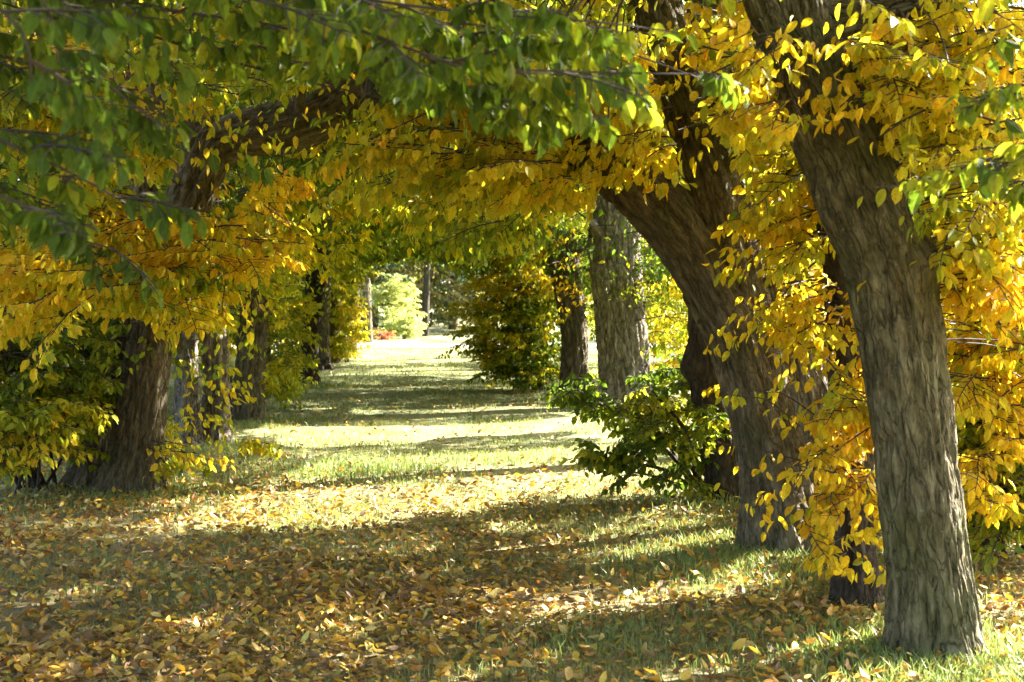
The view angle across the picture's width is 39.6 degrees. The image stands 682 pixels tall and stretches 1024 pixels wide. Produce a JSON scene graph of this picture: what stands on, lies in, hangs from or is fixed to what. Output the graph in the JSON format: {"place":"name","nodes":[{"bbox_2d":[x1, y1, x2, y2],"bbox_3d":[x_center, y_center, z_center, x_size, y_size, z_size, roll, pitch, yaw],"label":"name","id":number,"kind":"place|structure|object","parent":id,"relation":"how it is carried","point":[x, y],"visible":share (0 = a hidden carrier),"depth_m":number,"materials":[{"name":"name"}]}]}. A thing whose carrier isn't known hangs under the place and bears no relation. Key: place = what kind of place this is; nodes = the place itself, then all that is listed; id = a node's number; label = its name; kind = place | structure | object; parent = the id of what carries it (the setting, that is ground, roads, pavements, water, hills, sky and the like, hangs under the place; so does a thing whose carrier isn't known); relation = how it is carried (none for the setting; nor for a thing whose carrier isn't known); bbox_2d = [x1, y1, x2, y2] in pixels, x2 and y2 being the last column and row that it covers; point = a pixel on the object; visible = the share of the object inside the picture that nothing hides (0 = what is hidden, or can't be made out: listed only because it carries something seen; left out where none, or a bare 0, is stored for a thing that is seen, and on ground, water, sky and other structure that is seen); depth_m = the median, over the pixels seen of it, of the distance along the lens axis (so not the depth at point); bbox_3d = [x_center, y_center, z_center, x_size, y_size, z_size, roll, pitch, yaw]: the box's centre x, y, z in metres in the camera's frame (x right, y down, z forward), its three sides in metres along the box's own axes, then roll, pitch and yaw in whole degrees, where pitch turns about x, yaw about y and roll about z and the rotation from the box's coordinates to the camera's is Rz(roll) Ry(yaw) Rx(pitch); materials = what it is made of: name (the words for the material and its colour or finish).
{"place":"outdoors","nodes":[
{"label":"outdoors","id":0,"kind":"place"},
{"bbox_2d":[231,343,668,347],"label":"path","id":1,"kind":"structure","parent":0,"point":[419,344],"depth_m":45.15,"materials":[{"name":"concrete"}]},
{"bbox_2d":[0,301,1023,681],"bbox_3d":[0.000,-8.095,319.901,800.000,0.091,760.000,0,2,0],"label":"ground","id":2,"kind":"structure","parent":0,"point":[428,433],"depth_m":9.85,"materials":[{"name":"plant"}]},
{"bbox_2d":[20,653,29,663],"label":"fallen leaf","id":3,"kind":"object","parent":2,"relation":"on","point":[24,658],"visible":1,"depth_m":5.67,"materials":[{"name":"plant"}]},
{"bbox_2d":[0,163,112,374],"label":"bush","id":4,"kind":"object","parent":2,"relation":"on","point":[69,287],"visible":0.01,"depth_m":15.15,"materials":[{"name":"green plant"}]},
{"bbox_2d":[56,648,63,657],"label":"fallen leaf","id":5,"kind":"object","parent":2,"relation":"on","point":[59,652],"visible":0.71,"depth_m":5.84,"materials":[{"name":"plant"}]},
{"bbox_2d":[58,654,68,662],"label":"fallen leaf","id":6,"kind":"object","parent":2,"relation":"on","point":[63,657],"visible":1,"depth_m":5.71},
{"bbox_2d":[0,291,128,492],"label":"shrub","id":7,"kind":"object","parent":2,"relation":"on","point":[55,416],"visible":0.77,"depth_m":10.40,"materials":[{"name":"green plant"}]},
{"bbox_2d":[75,656,92,662],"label":"fallen leaf","id":8,"kind":"object","parent":2,"relation":"on","point":[85,658],"visible":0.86,"depth_m":5.74,"materials":[{"name":"plant"}]},
{"bbox_2d":[80,665,94,669],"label":"fallen leaf","id":9,"kind":"object","parent":2,"relation":"on","point":[86,667],"visible":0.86,"depth_m":5.63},
{"bbox_2d":[85,670,93,675],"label":"fallen leaf","id":10,"kind":"object","parent":2,"relation":"on","point":[89,673],"visible":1,"depth_m":5.46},
{"bbox_2d":[100,628,112,634],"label":"fallen leaf","id":11,"kind":"object","parent":2,"relation":"on","point":[104,631],"visible":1,"depth_m":6.15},
{"bbox_2d":[111,625,123,631],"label":"fallen leaf","id":12,"kind":"object","parent":2,"relation":"on","point":[119,628],"visible":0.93,"depth_m":6.24,"materials":[{"name":"plant"}]},
{"bbox_2d":[113,635,124,642],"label":"fallen leaf","id":13,"kind":"object","parent":2,"relation":"on","point":[121,639],"visible":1,"depth_m":6.06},
{"bbox_2d":[138,644,153,651],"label":"fallen leaf","id":14,"kind":"object","parent":2,"relation":"on","point":[146,647],"visible":1,"depth_m":5.89,"materials":[{"name":"plant"}]},
{"bbox_2d":[144,651,151,658],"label":"fallen leaf","id":15,"kind":"object","parent":2,"relation":"on","point":[148,656],"visible":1,"depth_m":5.83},
{"bbox_2d":[155,660,164,673],"bbox_3d":[-1.385,1.279,5.592,0.067,0.033,0.037,-24,-16,-50],"label":"fallen leaf","id":16,"kind":"object","parent":2,"relation":"on","point":[160,665],"visible":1,"depth_m":5.60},
{"bbox_2d":[164,660,171,667],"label":"fallen leaf","id":17,"kind":"object","parent":2,"relation":"on","point":[167,663],"visible":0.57,"depth_m":5.73,"materials":[{"name":"plant"}]},
{"bbox_2d":[33,280,305,366],"bbox_3d":[-7.793,-1.506,29.613,6.699,4.621,6.950,0,2,14],"label":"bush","id":18,"kind":"object","parent":2,"relation":"on","point":[232,350],"visible":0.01,"depth_m":29.61,"materials":[{"name":"green plant"}]},
{"bbox_2d":[164,636,174,647],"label":"fallen leaf","id":19,"kind":"object","parent":2,"relation":"on","point":[169,642],"visible":1,"depth_m":5.94,"materials":[{"name":"plant"}]},
{"bbox_2d":[171,675,178,681],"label":"fallen leaf","id":20,"kind":"object","parent":2,"relation":"on","point":[174,678],"visible":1,"depth_m":5.46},
{"bbox_2d":[168,655,182,662],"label":"fallen leaf","id":21,"kind":"object","parent":2,"relation":"on","point":[173,659],"visible":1,"depth_m":5.72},
{"bbox_2d":[208,674,216,681],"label":"fallen leaf","id":22,"kind":"object","parent":2,"relation":"on","point":[213,676],"visible":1,"depth_m":5.48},
{"bbox_2d":[211,648,219,656],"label":"fallen leaf","id":23,"kind":"object","parent":2,"relation":"on","point":[215,651],"visible":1,"depth_m":5.86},
{"bbox_2d":[219,674,230,680],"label":"fallen leaf","id":24,"kind":"object","parent":2,"relation":"on","point":[225,677],"visible":1,"depth_m":5.40,"materials":[{"name":"plant"}]},
{"bbox_2d":[224,621,234,629],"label":"fallen leaf","id":25,"kind":"object","parent":2,"relation":"on","point":[229,625],"visible":1,"depth_m":6.27,"materials":[{"name":"plant"}]},
{"bbox_2d":[0,0,478,421],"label":"alley tree","id":26,"kind":"object","parent":2,"relation":"on","point":[257,365],"visible":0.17,"depth_m":17.23,"materials":[{"name":"yellow plant"}]},
{"bbox_2d":[235,663,245,669],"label":"fallen leaf","id":27,"kind":"object","parent":2,"relation":"on","point":[238,665],"visible":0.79,"depth_m":5.72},
{"bbox_2d":[239,676,252,681],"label":"fallen leaf","id":28,"kind":"object","parent":2,"relation":"on","point":[248,678],"visible":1,"depth_m":5.44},
{"bbox_2d":[243,669,249,676],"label":"fallen leaf","id":29,"kind":"object","parent":2,"relation":"on","point":[245,673],"visible":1,"depth_m":5.51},
{"bbox_2d":[251,607,262,614],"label":"fallen leaf","id":30,"kind":"object","parent":2,"relation":"on","point":[256,609],"visible":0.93,"depth_m":6.69,"materials":[{"name":"plant"}]},
{"bbox_2d":[230,295,302,353],"bbox_3d":[-7.897,-2.006,37.807,7.009,5.326,7.757,-1,2,-26],"label":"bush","id":31,"kind":"object","parent":2,"relation":"on","point":[282,340],"depth_m":37.12,"materials":[{"name":"green plant"}]},
{"bbox_2d":[269,632,278,642],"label":"fallen leaf","id":32,"kind":"object","parent":2,"relation":"on","point":[273,635],"visible":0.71,"depth_m":6.17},
{"bbox_2d":[228,286,326,410],"bbox_3d":[-3.151,0.134,18.879,1.492,1.728,1.288,1,2,34],"label":"shrub","id":33,"kind":"object","parent":2,"relation":"on","point":[297,333],"visible":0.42,"depth_m":18.68,"materials":[{"name":"green plant"}]},
{"bbox_2d":[273,674,284,681],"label":"fallen leaf","id":34,"kind":"object","parent":2,"relation":"on","point":[278,676],"visible":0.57,"depth_m":5.59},
{"bbox_2d":[276,661,288,669],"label":"fallen leaf","id":35,"kind":"object","parent":2,"relation":"on","point":[281,664],"visible":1,"depth_m":5.61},
{"bbox_2d":[0,0,569,496],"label":"alley tree","id":36,"kind":"object","parent":2,"relation":"on","point":[144,350],"visible":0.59,"depth_m":9.79,"materials":[{"name":"yellow plant"}]},
{"bbox_2d":[224,202,353,359],"bbox_3d":[-3.784,-3.084,30.186,7.624,7.652,6.173,0,2,0],"label":"alley tree","id":37,"kind":"object","parent":2,"relation":"on","point":[324,332],"visible":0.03,"depth_m":30.18,"materials":[{"name":"brown plant"}]},
{"bbox_2d":[287,653,294,660],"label":"fallen leaf","id":38,"kind":"object","parent":2,"relation":"on","point":[290,656],"visible":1,"depth_m":5.93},
{"bbox_2d":[0,0,587,445],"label":"alley tree","id":39,"kind":"object","parent":2,"relation":"on","point":[222,342],"visible":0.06,"depth_m":14.60,"materials":[{"name":"brown plant"}]},
{"bbox_2d":[0,0,589,460],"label":"alley tree","id":40,"kind":"object","parent":2,"relation":"on","point":[186,418],"visible":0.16,"depth_m":13.59,"materials":[{"name":"yellow plant"}]},
{"bbox_2d":[172,20,425,383],"bbox_3d":[-3.483,-2.893,24.350,7.677,7.635,6.115,0,2,0],"label":"alley tree","id":41,"kind":"object","parent":2,"relation":"on","point":[313,281],"visible":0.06,"depth_m":24.31,"materials":[{"name":"green plant"}]},
{"bbox_2d":[299,664,311,672],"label":"fallen leaf","id":42,"kind":"object","parent":2,"relation":"on","point":[305,669],"visible":1,"depth_m":5.66,"materials":[{"name":"plant"}]},
{"bbox_2d":[308,651,320,657],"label":"fallen leaf","id":43,"kind":"object","parent":2,"relation":"on","point":[314,654],"visible":1,"depth_m":5.86,"materials":[{"name":"plant"}]},
{"bbox_2d":[83,105,550,399],"bbox_3d":[-3.280,-2.729,20.823,7.707,7.503,6.033,0,2,0],"label":"alley tree","id":44,"kind":"object","parent":2,"relation":"on","point":[231,198],"depth_m":20.64,"materials":[{"name":"green plant"}]},
{"bbox_2d":[233,259,401,362],"bbox_3d":[-4.011,-3.177,33.200,7.848,7.675,6.229,0,2,0],"label":"alley tree","id":45,"kind":"object","parent":2,"relation":"on","point":[334,300],"visible":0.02,"depth_m":33.15,"materials":[{"name":"grey plant"}]},
{"bbox_2d":[318,355,334,369],"bbox_3d":[-3.954,0.489,29.561,0.617,0.398,0.570,-2,2,-44],"label":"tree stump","id":46,"kind":"object","parent":2,"relation":"on","point":[326,363],"visible":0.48,"depth_m":29.47,"materials":[{"name":"wood"}]},
{"bbox_2d":[331,671,342,678],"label":"fallen leaf","id":47,"kind":"object","parent":2,"relation":"on","point":[338,676],"visible":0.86,"depth_m":5.66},
{"bbox_2d":[272,263,426,353],"bbox_3d":[-4.143,-3.261,37.926,7.820,7.542,6.888,0,2,0],"label":"alley tree","id":48,"kind":"object","parent":2,"relation":"on","point":[351,338],"visible":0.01,"depth_m":37.90,"materials":[{"name":"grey plant"}]},
{"bbox_2d":[329,295,378,362],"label":"sapling","id":49,"kind":"object","parent":2,"relation":"on","point":[344,348],"visible":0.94,"depth_m":32.73,"materials":[{"name":"yellow plant"}]},
{"bbox_2d":[272,261,440,326],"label":"tree","id":50,"kind":"object","parent":2,"relation":"on","point":[373,323],"depth_m":73.76,"materials":[{"name":"green plant"}]},
{"bbox_2d":[362,275,372,341],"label":"tree","id":51,"kind":"object","parent":2,"relation":"on","point":[368,300],"visible":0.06,"depth_m":48.89,"materials":[{"name":"grey plant"}]},
{"bbox_2d":[366,658,380,662],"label":"fallen leaf","id":52,"kind":"object","parent":2,"relation":"on","point":[373,659],"visible":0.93,"depth_m":5.73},
{"bbox_2d":[0,0,748,261],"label":"alley tree","id":53,"kind":"object","parent":2,"relation":"on","point":[341,34],"visible":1,"depth_m":3.34,"materials":[{"name":"green plant"}]},
{"bbox_2d":[373,329,396,339],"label":"bush","id":54,"kind":"object","parent":2,"relation":"on","point":[379,336],"visible":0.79,"depth_m":50.77,"materials":[{"name":"red plant"}]},
{"bbox_2d":[298,259,474,329],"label":"tree","id":55,"kind":"object","parent":2,"relation":"on","point":[435,299],"visible":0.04,"depth_m":63.11,"materials":[{"name":"green plant"}]},
{"bbox_2d":[359,270,427,337],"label":"bush","id":56,"kind":"object","parent":2,"relation":"on","point":[380,294],"visible":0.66,"depth_m":53.29,"materials":[{"name":"green plant"}]},
{"bbox_2d":[0,0,788,309],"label":"alley tree","id":57,"kind":"object","parent":2,"relation":"on","point":[13,98],"visible":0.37,"depth_m":4.54,"materials":[{"name":"green plant"}]},
{"bbox_2d":[379,309,426,338],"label":"bush","id":58,"kind":"object","parent":2,"relation":"on","point":[403,326],"visible":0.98,"depth_m":52.58,"materials":[{"name":"green plant"}]},
{"bbox_2d":[340,260,504,335],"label":"tree","id":59,"kind":"object","parent":2,"relation":"on","point":[426,294],"visible":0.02,"depth_m":56.84,"materials":[{"name":"green plant"}]},
{"bbox_2d":[358,268,508,329],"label":"tree","id":60,"kind":"object","parent":2,"relation":"on","point":[450,317],"visible":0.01,"depth_m":68.67,"materials":[{"name":"green plant"}]},
{"bbox_2d":[435,663,448,667],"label":"fallen leaf","id":61,"kind":"object","parent":2,"relation":"on","point":[441,665],"visible":0.86,"depth_m":5.73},
{"bbox_2d":[442,665,450,675],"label":"fallen leaf","id":62,"kind":"object","parent":2,"relation":"on","point":[446,669],"visible":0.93,"depth_m":5.61,"materials":[{"name":"plant"}]},
{"bbox_2d":[474,642,485,649],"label":"fallen leaf","id":63,"kind":"object","parent":2,"relation":"on","point":[477,644],"visible":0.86,"depth_m":6.05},
{"bbox_2d":[481,641,489,648],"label":"fallen leaf","id":64,"kind":"object","parent":2,"relation":"on","point":[484,644],"visible":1,"depth_m":5.94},
{"bbox_2d":[380,260,593,332],"bbox_3d":[-0.265,-3.258,35.814,7.379,7.662,7.742,0,2,0],"label":"alley tree","id":65,"kind":"object","parent":2,"relation":"on","point":[586,310],"depth_m":35.82,"materials":[{"name":"plant"}]},
{"bbox_2d":[483,634,497,641],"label":"fallen leaf","id":66,"kind":"object","parent":2,"relation":"on","point":[491,638],"visible":0.79,"depth_m":6.18,"materials":[{"name":"plant"}]},
{"bbox_2d":[392,264,589,328],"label":"tree","id":67,"kind":"object","parent":2,"relation":"on","point":[443,289],"depth_m":68.93,"materials":[{"name":"green plant"}]},
{"bbox_2d":[306,0,687,391],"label":"alley tree","id":68,"kind":"object","parent":2,"relation":"on","point":[571,300],"visible":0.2,"depth_m":21.41,"materials":[{"name":"plant"}]},
{"bbox_2d":[414,262,592,324],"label":"tree","id":69,"kind":"object","parent":2,"relation":"on","point":[434,318],"depth_m":77.03,"materials":[{"name":"green plant"}]},
{"bbox_2d":[321,234,687,381],"bbox_3d":[0.349,-2.968,26.583,7.547,7.607,7.921,0,2,0],"label":"alley tree","id":70,"kind":"object","parent":2,"relation":"on","point":[433,262],"visible":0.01,"depth_m":25.07,"materials":[{"name":"green plant"}]},
{"bbox_2d":[0,347,1023,681],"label":"leaf litter","id":71,"kind":"object","parent":2,"relation":"on","point":[328,617],"visible":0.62,"depth_m":7.14,"materials":[{"name":"plant"}]},
{"bbox_2d":[202,616,215,622],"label":"fallen leaf","id":72,"kind":"object","parent":71,"relation":"on","point":[210,618],"visible":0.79,"depth_m":6.44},
{"bbox_2d":[506,660,521,666],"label":"fallen leaf","id":73,"kind":"object","parent":2,"relation":"on","point":[511,663],"visible":1,"depth_m":5.67,"materials":[{"name":"plant"}]},
{"bbox_2d":[434,246,598,391],"bbox_3d":[0.152,-0.435,23.367,2.165,2.847,2.750,1,2,39],"label":"shrub","id":74,"kind":"object","parent":2,"relation":"on","point":[525,360],"visible":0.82,"depth_m":22.97,"materials":[{"name":"green plant"}]},
{"bbox_2d":[513,676,526,680],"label":"fallen leaf","id":75,"kind":"object","parent":2,"relation":"on","point":[522,678],"visible":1,"depth_m":5.43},
{"bbox_2d":[16,0,1023,665],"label":"alley tree","id":76,"kind":"object","parent":2,"relation":"on","point":[834,86],"visible":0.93,"depth_m":5.88,"materials":[{"name":"brown plant"}]},
{"bbox_2d":[520,658,533,666],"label":"fallen leaf","id":77,"kind":"object","parent":2,"relation":"on","point":[526,661],"visible":1,"depth_m":5.68,"materials":[{"name":"plant"}]},
{"bbox_2d":[388,236,667,341],"bbox_3d":[0.221,-3.112,30.448,7.481,7.691,7.214,0,2,0],"label":"alley tree","id":78,"kind":"object","parent":2,"relation":"on","point":[589,313],"depth_m":29.32,"materials":[{"name":"plant"}]},
{"bbox_2d":[91,0,1023,557],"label":"alley tree","id":79,"kind":"object","parent":2,"relation":"on","point":[629,176],"visible":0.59,"depth_m":8.19,"materials":[{"name":"brown plant"}]},
{"bbox_2d":[317,1,814,407],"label":"alley tree","id":80,"kind":"object","parent":2,"relation":"on","point":[622,333],"visible":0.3,"depth_m":19.71,"materials":[{"name":"grey plant"}]},
{"bbox_2d":[565,666,572,679],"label":"fallen leaf","id":81,"kind":"object","parent":2,"relation":"on","point":[569,672],"visible":1,"depth_m":5.48,"materials":[{"name":"plant"}]},
{"bbox_2d":[130,0,1023,613],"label":"alley tree","id":82,"kind":"object","parent":2,"relation":"on","point":[840,526],"visible":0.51,"depth_m":6.72,"materials":[{"name":"yellow plant"}]},
{"bbox_2d":[573,673,584,678],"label":"fallen leaf","id":83,"kind":"object","parent":2,"relation":"on","point":[577,675],"visible":0.93,"depth_m":5.53,"materials":[{"name":"plant"}]},
{"bbox_2d":[155,0,1011,501],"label":"alley tree","id":84,"kind":"object","parent":2,"relation":"on","point":[819,390],"visible":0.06,"depth_m":9.27,"materials":[{"name":"brown plant"}]},
{"bbox_2d":[159,0,1020,502],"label":"alley tree","id":85,"kind":"object","parent":2,"relation":"on","point":[697,370],"visible":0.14,"depth_m":10.39,"materials":[{"name":"brown plant"}]},
{"bbox_2d":[193,0,1018,370],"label":"alley tree","id":86,"kind":"object","parent":2,"relation":"on","point":[659,346],"visible":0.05,"depth_m":14.10,"materials":[{"name":"yellow plant"}]},
{"bbox_2d":[542,353,731,500],"bbox_3d":[1.187,0.674,10.490,1.176,1.155,1.932,2,2,43],"label":"shrub","id":87,"kind":"object","parent":2,"relation":"on","point":[651,424],"visible":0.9,"depth_m":10.19,"materials":[{"name":"green plant"}]},
{"bbox_2d":[641,642,646,653],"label":"fallen leaf","id":88,"kind":"object","parent":2,"relation":"on","point":[644,647],"visible":0.86,"depth_m":5.97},
{"bbox_2d":[645,650,654,657],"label":"fallen leaf","id":89,"kind":"object","parent":2,"relation":"on","point":[649,653],"visible":1,"depth_m":5.82,"materials":[{"name":"plant"}]},
{"bbox_2d":[643,668,656,673],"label":"fallen leaf","id":90,"kind":"object","parent":2,"relation":"on","point":[651,671],"visible":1,"depth_m":5.64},
{"bbox_2d":[680,668,690,679],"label":"fallen leaf","id":91,"kind":"object","parent":2,"relation":"on","point":[685,674],"visible":1,"depth_m":5.50,"materials":[{"name":"plant"}]},
{"bbox_2d":[724,673,740,678],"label":"fallen leaf","id":92,"kind":"object","parent":2,"relation":"on","point":[730,675],"visible":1,"depth_m":5.54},
{"bbox_2d":[646,268,824,368],"bbox_3d":[4.776,-1.044,28.017,5.567,3.860,4.721,0,2,0],"label":"bush","id":93,"kind":"object","parent":2,"relation":"on","point":[668,363],"visible":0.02,"depth_m":27.04,"materials":[{"name":"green plant"}]},
{"bbox_2d":[732,638,745,649],"bbox_3d":[0.953,1.273,5.970,0.066,0.047,0.028,0,2,-3],"label":"fallen leaf","id":94,"kind":"object","parent":2,"relation":"on","point":[739,644],"visible":1,"depth_m":5.98,"materials":[{"name":"plant"}]},
{"bbox_2d":[744,640,754,647],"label":"fallen leaf","id":95,"kind":"object","parent":2,"relation":"on","point":[747,643],"visible":0.71,"depth_m":5.99,"materials":[{"name":"plant"}]},
{"bbox_2d":[742,653,757,659],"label":"fallen leaf","id":96,"kind":"object","parent":2,"relation":"on","point":[748,656],"visible":1,"depth_m":5.80,"materials":[{"name":"plant"}]},
{"bbox_2d":[771,626,780,634],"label":"fallen leaf","id":97,"kind":"object","parent":2,"relation":"on","point":[777,628],"visible":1,"depth_m":6.22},
{"bbox_2d":[775,670,787,677],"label":"fallen leaf","id":98,"kind":"object","parent":2,"relation":"on","point":[782,672],"visible":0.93,"depth_m":5.54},
{"bbox_2d":[793,601,804,608],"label":"fallen leaf","id":99,"kind":"object","parent":2,"relation":"on","point":[797,603],"visible":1,"depth_m":6.70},
{"bbox_2d":[800,673,808,681],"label":"fallen leaf","id":100,"kind":"object","parent":2,"relation":"on","point":[805,679],"visible":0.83,"depth_m":5.52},
{"bbox_2d":[609,0,1023,220],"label":"alley tree","id":101,"kind":"object","parent":2,"relation":"on","point":[995,178],"visible":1,"depth_m":3.84,"materials":[{"name":"yellow plant"}]},
{"bbox_2d":[827,665,837,671],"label":"fallen leaf","id":102,"kind":"object","parent":2,"relation":"on","point":[833,668],"visible":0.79,"depth_m":5.74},
{"bbox_2d":[845,652,858,658],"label":"fallen leaf","id":103,"kind":"object","parent":2,"relation":"on","point":[850,654],"visible":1,"depth_m":5.80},
{"bbox_2d":[870,668,886,675],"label":"fallen leaf","id":104,"kind":"object","parent":2,"relation":"on","point":[876,670],"visible":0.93,"depth_m":5.54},
{"bbox_2d":[881,664,889,675],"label":"fallen leaf","id":105,"kind":"object","parent":2,"relation":"on","point":[886,668],"visible":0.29,"depth_m":5.71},
{"bbox_2d":[951,361,1023,574],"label":"shrub","id":106,"kind":"object","parent":2,"relation":"on","point":[981,535],"visible":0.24,"depth_m":7.76,"materials":[{"name":"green plant"}]},
{"bbox_2d":[18,0,1023,282],"label":"sky","id":107,"kind":"structure","parent":0,"point":[1013,0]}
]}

